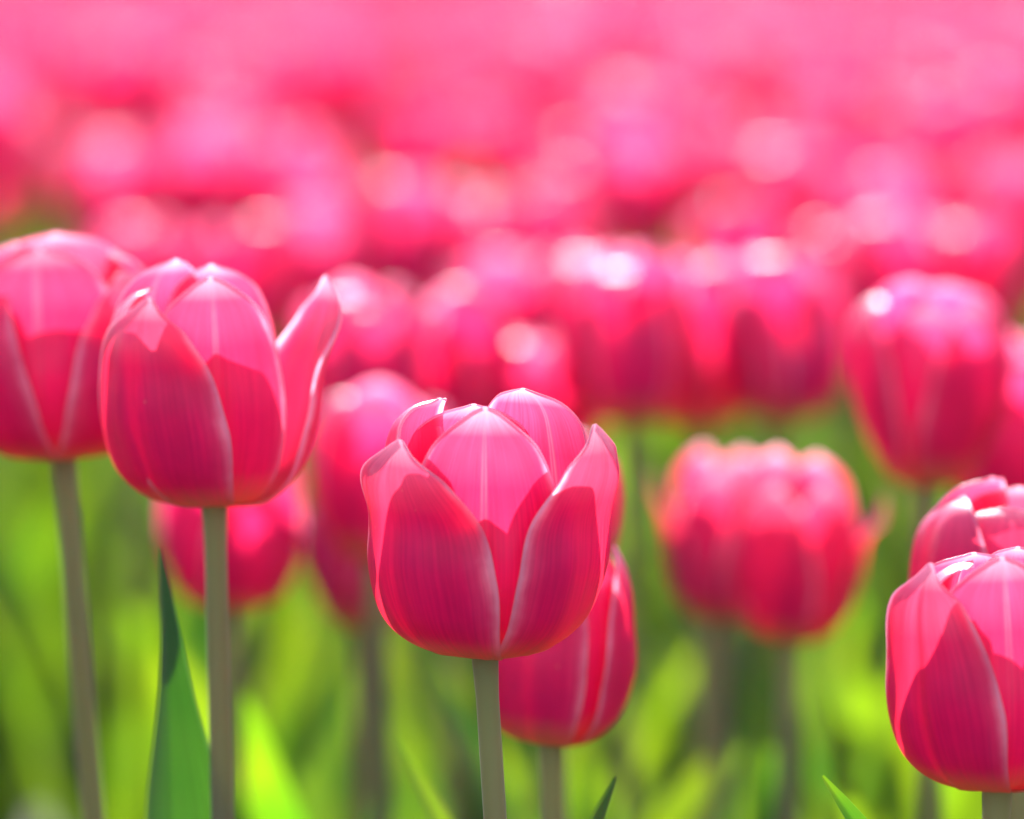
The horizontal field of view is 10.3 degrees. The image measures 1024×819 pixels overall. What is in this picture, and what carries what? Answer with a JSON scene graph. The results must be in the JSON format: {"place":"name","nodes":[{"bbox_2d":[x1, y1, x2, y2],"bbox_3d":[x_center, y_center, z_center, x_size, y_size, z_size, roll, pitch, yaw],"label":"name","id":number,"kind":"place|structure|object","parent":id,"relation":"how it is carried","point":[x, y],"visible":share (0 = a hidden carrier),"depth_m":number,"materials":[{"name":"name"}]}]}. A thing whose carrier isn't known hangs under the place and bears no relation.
{"place":"outdoors","nodes":[
{"label":"outdoors","id":0,"kind":"place"},
{"bbox_2d":[36,698,65,818],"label":"ground","id":1,"kind":"structure","parent":0,"point":[53,752],"depth_m":4.11,"materials":[{"name":"plant"}]},
{"bbox_2d":[0,20,54,239],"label":"tulip","id":2,"kind":"object","parent":1,"relation":"on","point":[18,39],"visible":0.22,"depth_m":6.19,"materials":[{"name":"pink plant"}]},
{"bbox_2d":[10,75,55,243],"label":"tulip","id":3,"kind":"object","parent":1,"relation":"on","point":[34,111],"visible":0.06,"depth_m":5.42,"materials":[{"name":"pink plant"}]},
{"bbox_2d":[0,165,91,818],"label":"tulip","id":4,"kind":"object","parent":1,"relation":"on","point":[16,193],"visible":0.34,"depth_m":3.63,"materials":[{"name":"green plant"}]},
{"bbox_2d":[24,46,68,215],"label":"tulip","id":5,"kind":"object","parent":1,"relation":"on","point":[39,64],"visible":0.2,"depth_m":5.28,"materials":[{"name":"pink plant"}]},
{"bbox_2d":[0,75,106,818],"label":"tulip","id":6,"kind":"object","parent":1,"relation":"on","point":[17,778],"visible":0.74,"depth_m":3.21,"materials":[{"name":"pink plant"}]},
{"bbox_2d":[21,50,103,532],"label":"tulip","id":7,"kind":"object","parent":1,"relation":"on","point":[74,111],"visible":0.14,"depth_m":4.38,"materials":[{"name":"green plant"}]},
{"bbox_2d":[30,130,96,645],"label":"tulip","id":8,"kind":"object","parent":1,"relation":"on","point":[51,152],"visible":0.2,"depth_m":4.32,"materials":[{"name":"pink plant"}]},
{"bbox_2d":[46,57,85,142],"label":"tulip","id":9,"kind":"object","parent":1,"relation":"on","point":[56,79],"visible":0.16,"depth_m":4.59,"materials":[{"name":"pink plant"}]},
{"bbox_2d":[31,18,100,145],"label":"tulip","id":10,"kind":"object","parent":1,"relation":"on","point":[73,31],"visible":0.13,"depth_m":6.87,"materials":[{"name":"pink plant"}]},
{"bbox_2d":[7,140,125,661],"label":"tulip","id":11,"kind":"object","parent":1,"relation":"on","point":[61,621],"visible":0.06,"depth_m":3.30,"materials":[{"name":"green plant"}]},
{"bbox_2d":[0,137,173,818],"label":"tulip","id":12,"kind":"object","parent":1,"relation":"on","point":[109,181],"visible":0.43,"depth_m":3.08,"materials":[{"name":"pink plant"}]},
{"bbox_2d":[32,19,141,143],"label":"tulip","id":13,"kind":"object","parent":1,"relation":"on","point":[105,28],"visible":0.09,"depth_m":6.70,"materials":[{"name":"pink plant"}]},
{"bbox_2d":[48,135,159,611],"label":"tulip","id":14,"kind":"object","parent":1,"relation":"on","point":[91,529],"visible":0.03,"depth_m":4.00,"materials":[{"name":"green plant"}]},
{"bbox_2d":[99,458,137,570],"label":"tulip","id":15,"kind":"object","parent":1,"relation":"on","point":[105,474],"visible":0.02,"depth_m":3.55,"materials":[{"name":"green plant"}]},
{"bbox_2d":[77,37,177,522],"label":"tulip","id":16,"kind":"object","parent":1,"relation":"on","point":[127,90],"visible":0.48,"depth_m":3.68,"materials":[{"name":"pink plant"}]},
{"bbox_2d":[0,217,286,818],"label":"tulip","id":17,"kind":"object","parent":1,"relation":"on","point":[136,240],"visible":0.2,"depth_m":2.52,"materials":[{"name":"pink plant"}]},
{"bbox_2d":[146,547,210,818],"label":"young tulip","id":18,"kind":"object","parent":1,"relation":"on","point":[179,782],"visible":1,"depth_m":1.39,"materials":[{"name":"green plant"}]},
{"bbox_2d":[82,124,291,691],"bbox_3d":[-0.147,0.086,3.206,0.182,0.494,0.121,-3,5,-31],"label":"tulip","id":19,"kind":"object","parent":1,"relation":"on","point":[206,172],"visible":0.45,"depth_m":3.16,"materials":[{"name":"pink plant"}]},
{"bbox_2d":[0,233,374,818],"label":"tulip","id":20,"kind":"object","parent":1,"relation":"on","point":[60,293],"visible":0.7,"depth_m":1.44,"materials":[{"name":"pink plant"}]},
{"bbox_2d":[162,66,233,137],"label":"tulip","id":21,"kind":"object","parent":1,"relation":"on","point":[206,88],"visible":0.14,"depth_m":4.38,"materials":[{"name":"pink plant"}]},
{"bbox_2d":[177,98,233,132],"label":"tulip","id":22,"kind":"object","parent":1,"relation":"on","point":[190,113],"visible":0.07,"depth_m":4.17,"materials":[{"name":"pink plant"}]},
{"bbox_2d":[99,259,341,818],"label":"tulip","id":23,"kind":"object","parent":1,"relation":"on","point":[210,395],"visible":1,"depth_m":1.36,"materials":[{"name":"pink plant"}]},
{"bbox_2d":[101,220,350,810],"bbox_3d":[-0.160,0.154,2.482,0.131,0.475,0.177,4,6,40],"label":"tulip","id":24,"kind":"object","parent":1,"relation":"on","point":[266,257],"visible":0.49,"depth_m":2.46,"materials":[{"name":"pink plant"}]},
{"bbox_2d":[188,102,276,341],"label":"tulip","id":25,"kind":"object","parent":1,"relation":"on","point":[247,121],"visible":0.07,"depth_m":3.77,"materials":[{"name":"pink plant"}]},
{"bbox_2d":[159,476,349,818],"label":"tulip","id":26,"kind":"object","parent":1,"relation":"on","point":[264,544],"visible":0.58,"depth_m":1.75,"materials":[{"name":"pink plant"}]},
{"bbox_2d":[235,62,307,341],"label":"tulip","id":27,"kind":"object","parent":1,"relation":"on","point":[270,92],"visible":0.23,"depth_m":3.98,"materials":[{"name":"pink plant"}]},
{"bbox_2d":[157,200,409,818],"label":"tulip","id":28,"kind":"object","parent":1,"relation":"on","point":[331,241],"visible":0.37,"depth_m":2.57,"materials":[{"name":"pink plant"}]},
{"bbox_2d":[246,129,349,702],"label":"tulip","id":29,"kind":"object","parent":1,"relation":"on","point":[279,166],"visible":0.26,"depth_m":3.23,"materials":[{"name":"pink plant"}]},
{"bbox_2d":[284,172,364,664],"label":"tulip","id":30,"kind":"object","parent":1,"relation":"on","point":[330,190],"visible":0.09,"depth_m":3.09,"materials":[{"name":"pink plant"}]},
{"bbox_2d":[290,10,359,179],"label":"tulip","id":31,"kind":"object","parent":1,"relation":"on","point":[305,16],"visible":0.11,"depth_m":6.89,"materials":[{"name":"pink plant"}]},
{"bbox_2d":[233,381,449,818],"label":"tulip","id":32,"kind":"object","parent":1,"relation":"on","point":[353,428],"visible":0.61,"depth_m":1.76,"materials":[{"name":"pink plant"}]},
{"bbox_2d":[297,35,386,177],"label":"tulip","id":33,"kind":"object","parent":1,"relation":"on","point":[342,87],"visible":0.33,"depth_m":3.86,"materials":[{"name":"pink plant"}]},
{"bbox_2d":[348,129,363,168],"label":"tulip","id":34,"kind":"object","parent":1,"relation":"on","point":[355,144],"visible":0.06,"depth_m":4.97,"materials":[{"name":"pink plant"}]},
{"bbox_2d":[357,25,391,181],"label":"tulip","id":35,"kind":"object","parent":1,"relation":"on","point":[377,36],"visible":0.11,"depth_m":7.03,"materials":[{"name":"pink plant"}]},
{"bbox_2d":[359,56,401,186],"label":"tulip","id":36,"kind":"object","parent":1,"relation":"on","point":[394,90],"visible":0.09,"depth_m":4.58,"materials":[{"name":"pink plant"}]},
{"bbox_2d":[297,176,518,818],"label":"tulip","id":37,"kind":"object","parent":1,"relation":"on","point":[412,230],"visible":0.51,"depth_m":2.65,"materials":[{"name":"pink plant"}]},
{"bbox_2d":[301,186,529,800],"bbox_3d":[-0.029,0.132,2.736,0.098,0.478,0.138,-3,5,-29],"label":"tulip","id":38,"kind":"object","parent":1,"relation":"on","point":[488,226],"visible":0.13,"depth_m":2.71,"materials":[{"name":"pink plant"}]},
{"bbox_2d":[364,101,468,186],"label":"tulip","id":39,"kind":"object","parent":1,"relation":"on","point":[418,140],"visible":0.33,"depth_m":3.56,"materials":[{"name":"pink plant"}]},
{"bbox_2d":[359,25,473,181],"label":"tulip","id":40,"kind":"object","parent":1,"relation":"on","point":[461,36],"visible":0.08,"depth_m":6.78,"materials":[{"name":"pink plant"}]},
{"bbox_2d":[397,739,450,818],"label":"leaf","id":41,"kind":"object","parent":1,"relation":"on","point":[434,805],"visible":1,"depth_m":1.49,"materials":[{"name":"green plant"}]},
{"bbox_2d":[424,47,485,187],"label":"tulip","id":42,"kind":"object","parent":1,"relation":"on","point":[445,71],"visible":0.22,"depth_m":4.75,"materials":[{"name":"pink plant"}]},
{"bbox_2d":[238,500,693,818],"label":"tulip","id":43,"kind":"object","parent":1,"relation":"on","point":[336,576],"visible":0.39,"depth_m":1.83,"materials":[{"name":"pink plant"}]},
{"bbox_2d":[437,88,501,200],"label":"tulip","id":44,"kind":"object","parent":1,"relation":"on","point":[464,102],"visible":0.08,"depth_m":4.60,"materials":[{"name":"pink plant"}]},
{"bbox_2d":[391,285,584,818],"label":"tulip","id":45,"kind":"object","parent":1,"relation":"on","point":[468,334],"visible":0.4,"depth_m":1.99,"materials":[{"name":"pink plant"}]},
{"bbox_2d":[360,388,618,818],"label":"tulip","id":46,"kind":"object","parent":1,"relation":"on","point":[489,537],"visible":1,"depth_m":1.28,"materials":[{"name":"pink plant"}]},
{"bbox_2d":[234,432,746,818],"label":"tulip","id":47,"kind":"object","parent":1,"relation":"on","point":[730,806],"visible":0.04,"depth_m":1.69,"materials":[{"name":"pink plant"}]},
{"bbox_2d":[350,186,643,783],"bbox_3d":[-0.018,0.129,2.776,0.159,0.478,0.189,0,5,0],"label":"tulip","id":48,"kind":"object","parent":1,"relation":"on","point":[546,220],"visible":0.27,"depth_m":2.73,"materials":[{"name":"pink plant"}]},
{"bbox_2d":[389,332,606,818],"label":"tulip","id":49,"kind":"object","parent":1,"relation":"on","point":[535,366],"visible":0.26,"depth_m":2.02,"materials":[{"name":"pink plant"}]},
{"bbox_2d":[461,106,538,194],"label":"tulip","id":50,"kind":"object","parent":1,"relation":"on","point":[498,149],"visible":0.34,"depth_m":3.94,"materials":[{"name":"pink plant"}]},
{"bbox_2d":[478,167,530,197],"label":"tulip","id":51,"kind":"object","parent":1,"relation":"on","point":[522,183],"visible":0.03,"depth_m":4.18,"materials":[{"name":"pink plant"}]},
{"bbox_2d":[294,278,738,818],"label":"tulip","id":52,"kind":"object","parent":1,"relation":"on","point":[381,335],"visible":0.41,"depth_m":1.93,"materials":[{"name":"pink plant"}]},
{"bbox_2d":[400,248,647,818],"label":"tulip","id":53,"kind":"object","parent":1,"relation":"on","point":[549,273],"visible":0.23,"depth_m":2.34,"materials":[{"name":"pink plant"}]},
{"bbox_2d":[498,48,574,145],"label":"tulip","id":54,"kind":"object","parent":1,"relation":"on","point":[539,88],"visible":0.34,"depth_m":4.29,"materials":[{"name":"pink plant"}]},
{"bbox_2d":[421,252,693,818],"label":"tulip","id":55,"kind":"object","parent":1,"relation":"on","point":[505,280],"visible":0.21,"depth_m":2.34,"materials":[{"name":"pink plant"}]},
{"bbox_2d":[526,37,596,104],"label":"tulip","id":56,"kind":"object","parent":1,"relation":"on","point":[581,57],"visible":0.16,"depth_m":5.05,"materials":[{"name":"pink plant"}]},
{"bbox_2d":[498,546,636,818],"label":"tulip","id":57,"kind":"object","parent":1,"relation":"on","point":[574,688],"visible":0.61,"depth_m":1.40,"materials":[{"name":"pink plant"}]},
{"bbox_2d":[533,132,616,447],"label":"tulip","id":58,"kind":"object","parent":1,"relation":"on","point":[557,149],"visible":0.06,"depth_m":3.26,"materials":[{"name":"pink plant"}]},
{"bbox_2d":[547,10,606,109],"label":"tulip","id":59,"kind":"object","parent":1,"relation":"on","point":[591,30],"visible":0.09,"depth_m":5.79,"materials":[{"name":"pink plant"}]},
{"bbox_2d":[538,164,618,256],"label":"tulip","id":60,"kind":"object","parent":1,"relation":"on","point":[566,178],"visible":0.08,"depth_m":3.17,"materials":[{"name":"pink plant"}]},
{"bbox_2d":[605,15,652,85],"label":"tulip","id":61,"kind":"object","parent":1,"relation":"on","point":[625,38],"visible":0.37,"depth_m":6.30,"materials":[{"name":"pink plant"}]},
{"bbox_2d":[589,79,680,463],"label":"tulip","id":62,"kind":"object","parent":1,"relation":"on","point":[672,433],"visible":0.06,"depth_m":3.47,"materials":[{"name":"pink plant"}]},
{"bbox_2d":[501,446,777,818],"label":"tulip","id":63,"kind":"object","parent":1,"relation":"on","point":[697,523],"visible":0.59,"depth_m":1.85,"materials":[{"name":"pink plant"}]},
{"bbox_2d":[438,246,871,818],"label":"tulip","id":64,"kind":"object","parent":1,"relation":"on","point":[624,330],"visible":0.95,"depth_m":1.96,"materials":[{"name":"pink plant"}]},
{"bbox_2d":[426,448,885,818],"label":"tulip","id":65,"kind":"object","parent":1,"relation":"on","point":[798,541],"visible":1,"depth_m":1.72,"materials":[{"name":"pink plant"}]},
{"bbox_2d":[582,133,735,803],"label":"tulip","id":66,"kind":"object","parent":1,"relation":"on","point":[638,191],"visible":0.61,"depth_m":2.90,"materials":[{"name":"pink plant"}]},
{"bbox_2d":[632,43,687,86],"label":"tulip","id":67,"kind":"object","parent":1,"relation":"on","point":[651,66],"visible":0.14,"depth_m":5.45,"materials":[{"name":"pink plant"}]},
{"bbox_2d":[616,25,704,255],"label":"tulip","id":68,"kind":"object","parent":1,"relation":"on","point":[692,45],"visible":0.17,"depth_m":5.70,"materials":[{"name":"pink plant"}]},
{"bbox_2d":[660,63,727,464],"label":"tulip","id":69,"kind":"object","parent":1,"relation":"on","point":[702,91],"visible":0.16,"depth_m":4.80,"materials":[{"name":"pink plant"}]},
{"bbox_2d":[646,140,759,655],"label":"tulip","id":70,"kind":"object","parent":1,"relation":"on","point":[656,586],"visible":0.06,"depth_m":3.37,"materials":[{"name":"green plant"}]},
{"bbox_2d":[616,197,793,795],"bbox_3d":[0.082,0.138,2.671,0.140,0.476,0.140,0,5,0],"label":"tulip","id":71,"kind":"object","parent":1,"relation":"on","point":[734,231],"visible":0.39,"depth_m":2.66,"materials":[{"name":"pink plant"}]},
{"bbox_2d":[573,86,855,644],"bbox_3d":[0.102,0.082,3.122,0.174,0.518,0.124,1,5,8],"label":"tulip","id":72,"kind":"object","parent":1,"relation":"on","point":[625,111],"visible":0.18,"depth_m":3.07,"materials":[{"name":"pink plant"}]},
{"bbox_2d":[683,120,761,462],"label":"tulip","id":73,"kind":"object","parent":1,"relation":"on","point":[755,423],"visible":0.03,"depth_m":3.81,"materials":[{"name":"pink plant"}]},
{"bbox_2d":[691,62,755,273],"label":"tulip","id":74,"kind":"object","parent":1,"relation":"on","point":[740,106],"visible":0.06,"depth_m":5.10,"materials":[{"name":"pink plant"}]},
{"bbox_2d":[678,122,771,466],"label":"tulip","id":75,"kind":"object","parent":1,"relation":"on","point":[723,144],"visible":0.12,"depth_m":3.96,"materials":[{"name":"pink plant"}]},
{"bbox_2d":[690,113,761,436],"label":"tulip","id":76,"kind":"object","parent":1,"relation":"on","point":[745,127],"visible":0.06,"depth_m":4.71,"materials":[{"name":"pink plant"}]},
{"bbox_2d":[664,135,800,455],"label":"tulip","id":77,"kind":"object","parent":1,"relation":"on","point":[700,144],"visible":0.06,"depth_m":3.67,"materials":[{"name":"pink plant"}]},
{"bbox_2d":[673,45,820,257],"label":"tulip","id":78,"kind":"object","parent":1,"relation":"on","point":[812,58],"visible":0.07,"depth_m":5.04,"materials":[{"name":"pink plant"}]},
{"bbox_2d":[651,226,848,781],"bbox_3d":[0.136,0.149,2.588,0.157,0.468,0.143,2,5,24],"label":"tulip","id":79,"kind":"object","parent":1,"relation":"on","point":[821,252],"visible":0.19,"depth_m":2.59,"materials":[{"name":"pink plant"}]},
{"bbox_2d":[733,31,804,129],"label":"tulip","id":80,"kind":"object","parent":1,"relation":"on","point":[764,64],"visible":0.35,"depth_m":4.86,"materials":[{"name":"pink plant"}]},
{"bbox_2d":[662,256,888,818],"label":"tulip","id":81,"kind":"object","parent":1,"relation":"on","point":[706,403],"visible":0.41,"depth_m":2.01,"materials":[{"name":"pink plant"}]},
{"bbox_2d":[646,184,907,630],"bbox_3d":[0.167,0.102,3.216,0.143,0.460,0.169,2,5,24],"label":"tulip","id":82,"kind":"object","parent":1,"relation":"on","point":[840,216],"visible":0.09,"depth_m":3.18,"materials":[{"name":"pink plant"}]},
{"bbox_2d":[719,251,846,818],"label":"tulip","id":83,"kind":"object","parent":1,"relation":"on","point":[783,338],"visible":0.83,"depth_m":1.99,"materials":[{"name":"pink plant"}]},
{"bbox_2d":[713,61,865,460],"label":"tulip","id":84,"kind":"object","parent":1,"relation":"on","point":[831,80],"visible":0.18,"depth_m":3.78,"materials":[{"name":"pink plant"}]},
{"bbox_2d":[712,94,887,519],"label":"tulip","id":85,"kind":"object","parent":1,"relation":"on","point":[832,126],"visible":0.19,"depth_m":3.67,"materials":[{"name":"pink plant"}]},
{"bbox_2d":[731,143,875,681],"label":"tulip","id":86,"kind":"object","parent":1,"relation":"on","point":[792,181],"visible":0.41,"depth_m":3.04,"materials":[{"name":"pink plant"}]},
{"bbox_2d":[736,126,871,501],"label":"tulip","id":87,"kind":"object","parent":1,"relation":"on","point":[763,137],"visible":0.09,"depth_m":3.45,"materials":[{"name":"pink plant"}]},
{"bbox_2d":[726,146,891,612],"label":"tulip","id":88,"kind":"object","parent":1,"relation":"on","point":[849,169],"visible":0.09,"depth_m":3.56,"materials":[{"name":"pink plant"}]},
{"bbox_2d":[637,211,981,818],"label":"tulip","id":89,"kind":"object","parent":1,"relation":"on","point":[878,252],"visible":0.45,"depth_m":2.35,"materials":[{"name":"pink plant"}]},
{"bbox_2d":[822,775,866,818],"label":"young tulip","id":90,"kind":"object","parent":1,"relation":"on","point":[848,808],"visible":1,"depth_m":1.30,"materials":[{"name":"green plant"}]},
{"bbox_2d":[719,333,1023,818],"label":"tulip","id":91,"kind":"object","parent":1,"relation":"on","point":[1003,458],"visible":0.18,"depth_m":1.80,"materials":[{"name":"pink plant"}]},
{"bbox_2d":[862,92,927,626],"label":"tulip","id":92,"kind":"object","parent":1,"relation":"on","point":[876,134],"visible":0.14,"depth_m":3.99,"materials":[{"name":"pink plant"}]},
{"bbox_2d":[837,158,961,675],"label":"tulip","id":93,"kind":"object","parent":1,"relation":"on","point":[905,189],"visible":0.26,"depth_m":2.78,"materials":[{"name":"pink plant"}]},
{"bbox_2d":[824,280,1012,818],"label":"tulip","id":94,"kind":"object","parent":1,"relation":"on","point":[930,370],"visible":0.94,"depth_m":1.68,"materials":[{"name":"pink plant"}]},
{"bbox_2d":[843,92,998,506],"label":"tulip","id":95,"kind":"object","parent":1,"relation":"on","point":[955,136],"visible":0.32,"depth_m":3.26,"materials":[{"name":"pink plant"}]},
{"bbox_2d":[836,213,1023,818],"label":"tulip","id":96,"kind":"object","parent":1,"relation":"on","point":[983,254],"visible":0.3,"depth_m":2.39,"materials":[{"name":"pink plant"}]},
{"bbox_2d":[906,58,979,99],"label":"tulip","id":97,"kind":"object","parent":1,"relation":"on","point":[929,81],"visible":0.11,"depth_m":4.27,"materials":[{"name":"pink plant"}]},
{"bbox_2d":[870,151,1023,646],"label":"tulip","id":98,"kind":"object","parent":1,"relation":"on","point":[992,184],"visible":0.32,"depth_m":2.84,"materials":[{"name":"pink plant"}]},
{"bbox_2d":[885,546,1023,818],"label":"tulip","id":99,"kind":"object","parent":1,"relation":"on","point":[954,682],"visible":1,"depth_m":1.26,"materials":[{"name":"pink plant"}]},
{"bbox_2d":[909,477,1023,818],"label":"tulip","id":100,"kind":"object","parent":1,"relation":"on","point":[985,516],"visible":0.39,"depth_m":1.38,"materials":[{"name":"pink plant"}]},
{"bbox_2d":[969,75,1023,161],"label":"tulip","id":101,"kind":"object","parent":1,"relation":"on","point":[1005,98],"visible":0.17,"depth_m":3.86,"materials":[{"name":"pink plant"}]},
{"bbox_2d":[992,43,1023,342],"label":"tulip","id":102,"kind":"object","parent":1,"relation":"on","point":[1009,63],"visible":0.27,"depth_m":4.19,"materials":[{"name":"pink plant"}]},
{"bbox_2d":[0,0,1023,456],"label":"tulip field","id":103,"kind":"structure","parent":0,"point":[480,22],"depth_m":8.24,"materials":[{"name":"pink plant"}]},
{"bbox_2d":[690,364,859,527],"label":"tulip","id":104,"kind":"object","parent":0,"point":[847,415],"visible":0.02,"depth_m":3.46,"materials":[{"name":"green plant"}]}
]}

